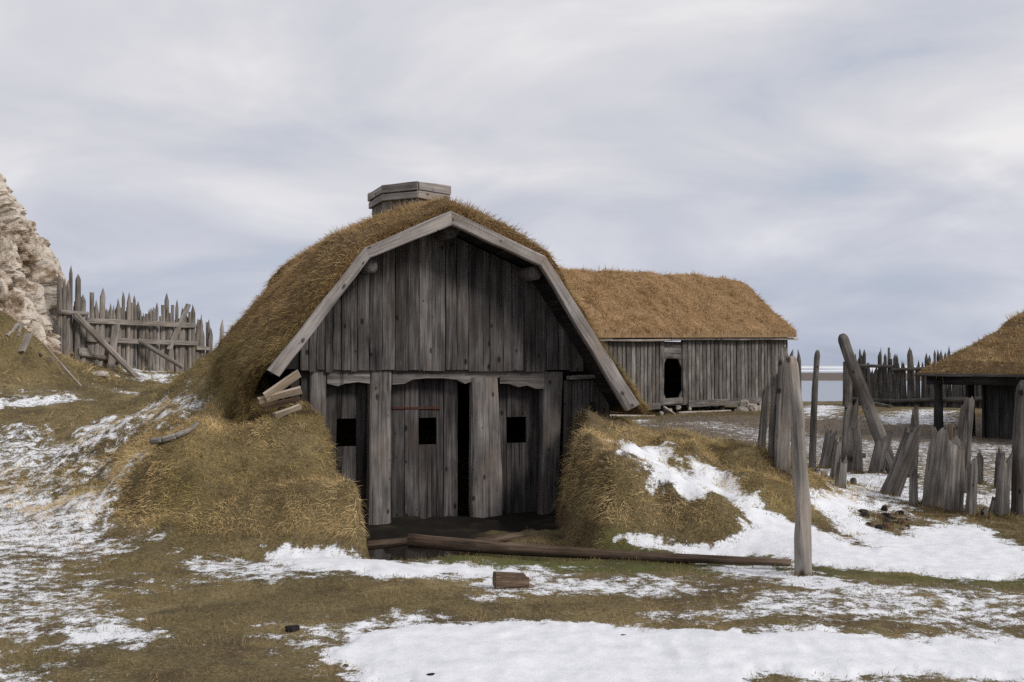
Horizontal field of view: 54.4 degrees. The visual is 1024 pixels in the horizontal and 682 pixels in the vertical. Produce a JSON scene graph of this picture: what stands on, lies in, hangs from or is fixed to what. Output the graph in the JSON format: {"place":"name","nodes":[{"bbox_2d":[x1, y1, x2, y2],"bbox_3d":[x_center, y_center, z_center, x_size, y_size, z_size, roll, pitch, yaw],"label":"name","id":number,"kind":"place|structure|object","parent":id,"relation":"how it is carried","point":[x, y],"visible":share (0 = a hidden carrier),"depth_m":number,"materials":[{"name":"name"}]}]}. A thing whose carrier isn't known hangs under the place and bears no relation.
{"place":"outdoors","nodes":[
{"label":"outdoors","id":0,"kind":"place"},
{"bbox_2d":[0,311,1023,681],"bbox_3d":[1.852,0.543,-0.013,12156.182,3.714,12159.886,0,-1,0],"label":"ground","id":1,"kind":"structure","parent":0,"point":[536,647],"depth_m":7.94,"materials":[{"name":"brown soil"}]},
{"bbox_2d":[6,323,19,336],"bbox_3d":[-11.776,-0.263,23.465,0.125,0.342,0.367,0,-1,19],"label":"broken board","id":2,"kind":"object","parent":1,"relation":"on","point":[11,331],"visible":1,"depth_m":23.43,"materials":[{"name":"grey wood"}]},
{"bbox_2d":[16,322,22,336],"bbox_3d":[-11.689,-0.263,23.612,0.107,0.394,0.369,0,-1,-10],"label":"broken board","id":3,"kind":"object","parent":1,"relation":"on","point":[20,328],"visible":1,"depth_m":23.61,"materials":[{"name":"grey wood"}]},
{"bbox_2d":[17,333,32,352],"bbox_3d":[-11.493,0.049,23.454,0.281,0.495,0.391,0,-1,10],"label":"broken board","id":4,"kind":"object","parent":1,"relation":"on","point":[26,339],"visible":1,"depth_m":23.41,"materials":[{"name":"grey wood"}]},
{"bbox_2d":[0,173,73,357],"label":"rock outcrop","id":5,"kind":"object","parent":1,"relation":"on","point":[30,268],"visible":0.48,"depth_m":26.22,"materials":[{"name":"beige stone"}]},
{"bbox_2d":[42,342,81,385],"bbox_3d":[-11.000,0.578,24.343,1.162,1.118,0.064,0,-1,15],"label":"broken board","id":6,"kind":"object","parent":1,"relation":"on","point":[64,368],"visible":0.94,"depth_m":24.31,"materials":[{"name":"grey wood"}]},
{"bbox_2d":[91,371,108,376],"bbox_3d":[-10.648,0.854,25.750,0.448,0.181,0.258,0,-1,-19],"label":"stone","id":7,"kind":"object","parent":1,"relation":"on","point":[102,373],"visible":0.88,"depth_m":25.66,"materials":[{"name":"beige stone"}]},
{"bbox_2d":[57,267,223,377],"bbox_3d":[-10.156,-0.295,29.601,1.497,3.449,7.069,-1,-1,25],"label":"palisade","id":8,"kind":"object","parent":1,"relation":"on","point":[130,338],"visible":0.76,"depth_m":28.76,"materials":[{"name":"grey wood"}]},
{"bbox_2d":[149,422,198,444],"bbox_3d":[-3.386,0.937,10.089,0.517,0.214,0.220,1,-2,-39],"label":"branch","id":9,"kind":"object","parent":1,"relation":"on","point":[163,439],"visible":1,"depth_m":9.98,"materials":[{"name":"grey wood"}]},
{"bbox_2d":[272,403,301,417],"bbox_3d":[-2.407,0.756,10.649,0.322,0.192,0.071,1,-1,-22],"label":"plank","id":10,"kind":"object","parent":1,"relation":"on","point":[287,411],"visible":0.94,"depth_m":10.64,"materials":[{"name":"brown wood"}]},
{"bbox_2d":[260,396,300,409],"bbox_3d":[-2.471,0.667,10.634,0.423,0.148,0.052,0,-1,-16],"label":"plank","id":11,"kind":"object","parent":10,"relation":"on","point":[277,403],"visible":1,"depth_m":10.62,"materials":[{"name":"brown wood"}]},
{"bbox_2d":[257,386,301,403],"bbox_3d":[-2.471,0.576,10.615,0.472,0.194,0.076,0,-1,-17],"label":"plank","id":12,"kind":"object","parent":11,"relation":"on","point":[294,391],"visible":1,"depth_m":10.61,"materials":[{"name":"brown wood"}]},
{"bbox_2d":[263,370,300,400],"bbox_3d":[-2.448,0.472,10.601,0.407,0.341,0.092,0,-1,-19],"label":"plank","id":13,"kind":"object","parent":12,"relation":"on","point":[287,381],"visible":1,"depth_m":10.58,"materials":[{"name":"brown wood"}]},
{"bbox_2d":[285,625,299,632],"bbox_3d":[-1.351,1.776,6.133,0.076,0.054,0.088,-1,-2,40],"label":"clod","id":14,"kind":"object","parent":1,"relation":"on","point":[291,628],"visible":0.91,"depth_m":6.11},
{"bbox_2d":[206,181,650,524],"bbox_3d":[-1.326,0.262,13.055,5.245,4.418,4.292,1,-1,-22],"label":"turf hut","id":15,"kind":"object","parent":1,"relation":"on","point":[452,323],"visible":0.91,"depth_m":11.71,"materials":[{"name":"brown wood"}]},
{"bbox_2d":[391,378,457,518],"bbox_3d":[-1.046,1.294,11.820,0.844,1.777,0.063,1,-1,-22],"label":"door","id":16,"kind":"structure","parent":15,"relation":"in","point":[424,478],"depth_m":11.81,"materials":[{"name":"grey wood"}]},
{"bbox_2d":[368,548,498,560],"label":"puddle","id":17,"kind":"object","parent":1,"relation":"on","point":[405,554],"depth_m":9.86,"materials":[{"name":"black liquid"}]},
{"bbox_2d":[367,537,406,549],"bbox_3d":[-1.176,1.941,9.533,0.429,0.119,0.087,0,-1,-7],"label":"driftwood plank","id":18,"kind":"object","parent":17,"relation":"on","point":[382,544],"visible":0.83,"depth_m":9.50,"materials":[{"name":"brown wood"}]},
{"bbox_2d":[0,310,877,541],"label":"mound grass","id":19,"kind":"structure","parent":1,"relation":"on","point":[569,471],"depth_m":10.40,"materials":[{"name":"brown plant"}]},
{"bbox_2d":[473,532,524,541],"bbox_3d":[-0.130,1.980,9.982,0.105,0.105,0.727,-1,-2,40],"label":"fallen log","id":20,"kind":"object","parent":1,"relation":"on","point":[505,537],"visible":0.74,"depth_m":9.99,"materials":[{"name":"brown wood"}]},
{"bbox_2d":[492,571,533,588],"bbox_3d":[0.018,1.759,7.346,0.317,0.132,0.168,0,-1,-4],"label":"wood block","id":21,"kind":"object","parent":1,"relation":"on","point":[507,580],"depth_m":7.30,"materials":[{"name":"brown wood"}]},
{"bbox_2d":[407,533,790,565],"bbox_3d":[0.665,1.854,8.742,3.439,0.135,0.126,0,-1,19],"label":"fallen log","id":22,"kind":"object","parent":1,"relation":"on","point":[463,545],"visible":0.99,"depth_m":8.76,"materials":[{"name":"brown wood"}]},
{"bbox_2d":[610,414,653,416],"bbox_3d":[3.617,2.303,30.770,2.328,0.162,0.070,1,-2,-38],"label":"pole","id":23,"kind":"object","parent":1,"relation":"on","point":[619,415],"visible":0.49,"depth_m":30.68,"materials":[{"name":"grey wood"}]},
{"bbox_2d":[560,264,801,413],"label":"longhouse","id":24,"kind":"structure","parent":1,"relation":"on","point":[733,335],"depth_m":33.27,"materials":[{"name":"brown plant"}]},
{"bbox_2d":[678,410,730,413],"bbox_3d":[6.386,2.333,32.938,2.578,0.070,0.068,1,-2,-38],"label":"pole","id":25,"kind":"object","parent":1,"relation":"on","point":[682,412],"visible":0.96,"depth_m":32.82,"materials":[{"name":"grey wood"}]},
{"bbox_2d":[733,406,748,410],"bbox_3d":[7.885,2.434,34.242,0.558,0.413,0.409,0,-1,0],"label":"stone","id":26,"kind":"object","parent":1,"relation":"on","point":[742,408],"visible":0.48,"depth_m":34.10,"materials":[{"name":"beige stone"}]},
{"bbox_2d":[738,399,749,405],"bbox_3d":[7.973,2.133,34.252,0.369,0.292,0.312,-1,-1,25],"label":"stone","id":27,"kind":"object","parent":26,"relation":"on","point":[743,402],"visible":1,"depth_m":34.15,"materials":[{"name":"grey stone"}]},
{"bbox_2d":[746,403,757,410],"bbox_3d":[8.207,2.364,34.406,0.596,0.490,0.461,-1,-2,33],"label":"stone","id":28,"kind":"object","parent":1,"relation":"on","point":[753,406],"visible":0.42,"depth_m":34.18,"materials":[{"name":"beige stone"}]},
{"bbox_2d":[757,382,769,448],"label":"wooden post","id":29,"kind":"object","parent":1,"relation":"on","point":[762,433],"visible":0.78,"depth_m":11.51,"materials":[{"name":"grey wood"}]},
{"bbox_2d":[768,370,778,457],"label":"wooden post","id":30,"kind":"object","parent":1,"relation":"on","point":[772,422],"visible":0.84,"depth_m":11.21,"materials":[{"name":"grey wood"}]},
{"bbox_2d":[774,347,792,473],"bbox_3d":[3.040,0.817,11.127,0.233,1.520,0.120,0,-1,0],"label":"wooden post","id":31,"kind":"object","parent":1,"relation":"on","point":[782,440],"visible":0.74,"depth_m":11.08,"materials":[{"name":"grey wood"}]},
{"bbox_2d":[786,356,811,575],"bbox_3d":[2.290,1.062,7.900,0.212,1.892,0.153,0,-1,0],"label":"wooden post","id":32,"kind":"object","parent":1,"relation":"on","point":[802,543],"visible":0.91,"depth_m":7.85,"materials":[{"name":"grey wood"}]},
{"bbox_2d":[797,351,801,393],"bbox_3d":[9.501,1.393,32.977,0.180,2.278,0.176,0,-1,0],"label":"wooden stake","id":33,"kind":"object","parent":1,"relation":"on","point":[799,359],"visible":0.38,"depth_m":32.92,"materials":[{"name":"grey wood"}]},
{"bbox_2d":[809,350,819,470],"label":"wooden post","id":34,"kind":"object","parent":1,"relation":"on","point":[813,429],"visible":0.91,"depth_m":15.60,"materials":[{"name":"grey wood"}]},
{"bbox_2d":[820,470,827,475],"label":"wooden post","id":35,"kind":"object","parent":1,"relation":"on","point":[824,473],"visible":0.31,"depth_m":14.02,"materials":[{"name":"wood"}]},
{"bbox_2d":[819,425,836,467],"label":"wooden post","id":36,"kind":"object","parent":1,"relation":"on","point":[826,458],"visible":0.73,"depth_m":16.08,"materials":[{"name":"grey wood"}]},
{"bbox_2d":[830,433,841,479],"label":"wooden post","id":37,"kind":"object","parent":1,"relation":"on","point":[837,450],"visible":0.61,"depth_m":13.73,"materials":[{"name":"grey wood"}]},
{"bbox_2d":[835,455,846,487],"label":"wooden post","id":38,"kind":"object","parent":1,"relation":"on","point":[841,474],"visible":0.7,"depth_m":11.65,"materials":[{"name":"grey wood"}]},
{"bbox_2d":[850,477,855,484],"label":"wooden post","id":39,"kind":"object","parent":1,"relation":"on","point":[853,479],"visible":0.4,"depth_m":12.55,"materials":[{"name":"wood"}]},
{"bbox_2d":[841,399,865,471],"bbox_3d":[5.259,1.536,15.467,0.411,1.291,0.176,0,-1,0],"label":"wooden post","id":40,"kind":"object","parent":1,"relation":"on","point":[850,418],"visible":0.58,"depth_m":15.46,"materials":[{"name":"grey wood"}]},
{"bbox_2d":[851,418,862,473],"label":"wooden post","id":41,"kind":"object","parent":1,"relation":"on","point":[857,452],"visible":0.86,"depth_m":15.02,"materials":[{"name":"grey wood"}]},
{"bbox_2d":[859,512,869,517],"bbox_3d":[3.665,1.835,10.359,0.104,0.107,0.122,-1,-2,38],"label":"clod","id":42,"kind":"object","parent":1,"relation":"on","point":[862,514],"visible":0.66,"depth_m":10.34,"materials":[{"name":"brown soil"}]},
{"bbox_2d":[838,333,894,472],"bbox_3d":[5.460,1.031,15.118,0.980,2.304,0.168,0,-1,9],"label":"wooden post","id":43,"kind":"object","parent":1,"relation":"on","point":[874,422],"visible":0.87,"depth_m":15.08,"materials":[{"name":"grey wood"}]},
{"bbox_2d":[875,524,882,528],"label":"clod","id":44,"kind":"object","parent":1,"relation":"on","point":[878,526],"visible":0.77,"depth_m":9.85,"materials":[{"name":"brown soil"}]},
{"bbox_2d":[868,431,892,472],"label":"wooden post","id":45,"kind":"object","parent":1,"relation":"on","point":[878,458],"visible":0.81,"depth_m":15.01,"materials":[{"name":"grey wood"}]},
{"bbox_2d":[881,506,887,511],"bbox_3d":[4.086,1.856,10.930,0.084,0.098,0.098,0,-1,0],"label":"clod","id":46,"kind":"object","parent":1,"relation":"on","point":[884,508],"visible":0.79,"depth_m":10.90,"materials":[{"name":"brown soil"}]},
{"bbox_2d":[882,524,890,528],"bbox_3d":[3.722,1.858,9.908,0.066,0.087,0.100,0,-1,-16],"label":"clod","id":47,"kind":"object","parent":1,"relation":"on","point":[888,526],"visible":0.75,"depth_m":9.87,"materials":[{"name":"brown soil"}]},
{"bbox_2d":[880,424,921,496],"bbox_3d":[4.566,1.488,11.761,0.560,1.017,0.156,0,-1,-4],"label":"wooden post","id":48,"kind":"object","parent":1,"relation":"on","point":[896,478],"visible":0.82,"depth_m":11.72,"materials":[{"name":"grey wood"}]},
{"bbox_2d":[843,347,981,407],"bbox_3d":[16.244,1.535,36.928,1.596,2.792,8.461,1,-2,-44],"label":"palisade","id":49,"kind":"object","parent":1,"relation":"on","point":[886,382],"visible":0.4,"depth_m":38.75,"materials":[{"name":"grey wood"}]},
{"bbox_2d":[909,466,917,505],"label":"wooden post","id":50,"kind":"object","parent":1,"relation":"on","point":[913,488],"visible":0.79,"depth_m":11.21,"materials":[{"name":"grey wood"}]},
{"bbox_2d":[909,405,918,476],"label":"wooden post","id":51,"kind":"object","parent":1,"relation":"on","point":[915,416],"visible":0.25,"depth_m":14.49,"materials":[{"name":"grey wood"}]},
{"bbox_2d":[922,427,948,507],"bbox_3d":[4.780,1.507,11.268,0.340,1.066,0.135,0,-1,0],"label":"wooden post","id":52,"kind":"object","parent":1,"relation":"on","point":[933,486],"visible":0.78,"depth_m":11.23,"materials":[{"name":"grey wood"}]},
{"bbox_2d":[945,423,952,440],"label":"wooden post","id":53,"kind":"object","parent":1,"relation":"on","point":[950,430],"visible":0.06,"depth_m":11.53,"materials":[{"name":"brown wood"}]},
{"bbox_2d":[943,435,964,511],"bbox_3d":[4.865,1.539,10.970,0.271,0.995,0.121,0,-1,0],"label":"wooden post","id":54,"kind":"object","parent":1,"relation":"on","point":[954,486],"visible":0.76,"depth_m":10.92,"materials":[{"name":"grey wood"}]},
{"bbox_2d":[952,421,957,438],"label":"wooden post","id":55,"kind":"object","parent":1,"relation":"on","point":[955,428],"visible":0.07,"depth_m":13.41,"materials":[{"name":"grey wood"}]},
{"bbox_2d":[957,396,974,492],"bbox_3d":[5.740,1.389,12.666,0.230,1.384,0.166,0,-1,-17],"label":"wooden post","id":56,"kind":"object","parent":1,"relation":"on","point":[965,426],"visible":0.46,"depth_m":12.61,"materials":[{"name":"grey wood"}]},
{"bbox_2d":[914,311,1023,438],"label":"open shelter","id":57,"kind":"object","parent":1,"relation":"on","point":[992,364],"visible":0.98,"depth_m":21.99,"materials":[{"name":"brown plant"}]},
{"bbox_2d":[965,454,977,515],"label":"wooden post","id":58,"kind":"object","parent":1,"relation":"on","point":[971,495],"visible":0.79,"depth_m":10.67,"materials":[{"name":"grey wood"}]},
{"bbox_2d":[976,451,983,483],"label":"wooden post","id":59,"kind":"object","parent":1,"relation":"on","point":[980,468],"visible":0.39,"depth_m":13.72,"materials":[{"name":"grey wood"}]},
{"bbox_2d":[980,506,987,516],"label":"wooden post","id":60,"kind":"object","parent":1,"relation":"on","point":[984,511],"visible":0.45,"depth_m":10.52,"materials":[{"name":"grey wood"}]},
{"bbox_2d":[988,496,995,515],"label":"wooden post","id":61,"kind":"object","parent":1,"relation":"on","point":[992,508],"visible":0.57,"depth_m":10.64,"materials":[{"name":"grey wood"}]},
{"bbox_2d":[994,447,1004,488],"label":"wooden post","id":62,"kind":"object","parent":1,"relation":"on","point":[998,455],"visible":0.3,"depth_m":13.27,"materials":[{"name":"grey wood"}]},
{"bbox_2d":[995,452,1012,517],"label":"wooden post","id":63,"kind":"object","parent":1,"relation":"on","point":[1003,483],"visible":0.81,"depth_m":10.60,"materials":[{"name":"grey wood"}]},
{"bbox_2d":[1010,380,1023,516],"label":"wooden post","id":64,"kind":"object","parent":1,"relation":"on","point":[1017,491],"visible":0.88,"depth_m":10.67,"materials":[{"name":"grey wood"}]},
{"bbox_2d":[0,0,1023,363],"label":"sky","id":65,"kind":"structure","parent":0,"point":[858,165],"materials":[{"name":"white"}]},
{"bbox_2d":[801,364,951,400],"bbox_3d":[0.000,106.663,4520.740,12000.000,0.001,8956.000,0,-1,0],"label":"sea","id":66,"kind":"structure","parent":0,"point":[830,390],"depth_m":96.08,"materials":[{"name":"liquid"}]},
{"bbox_2d":[749,441,1019,577],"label":"dry grass","id":67,"kind":"structure","parent":0,"point":[919,503],"depth_m":11.20,"materials":[{"name":"brown plant"}]}
]}

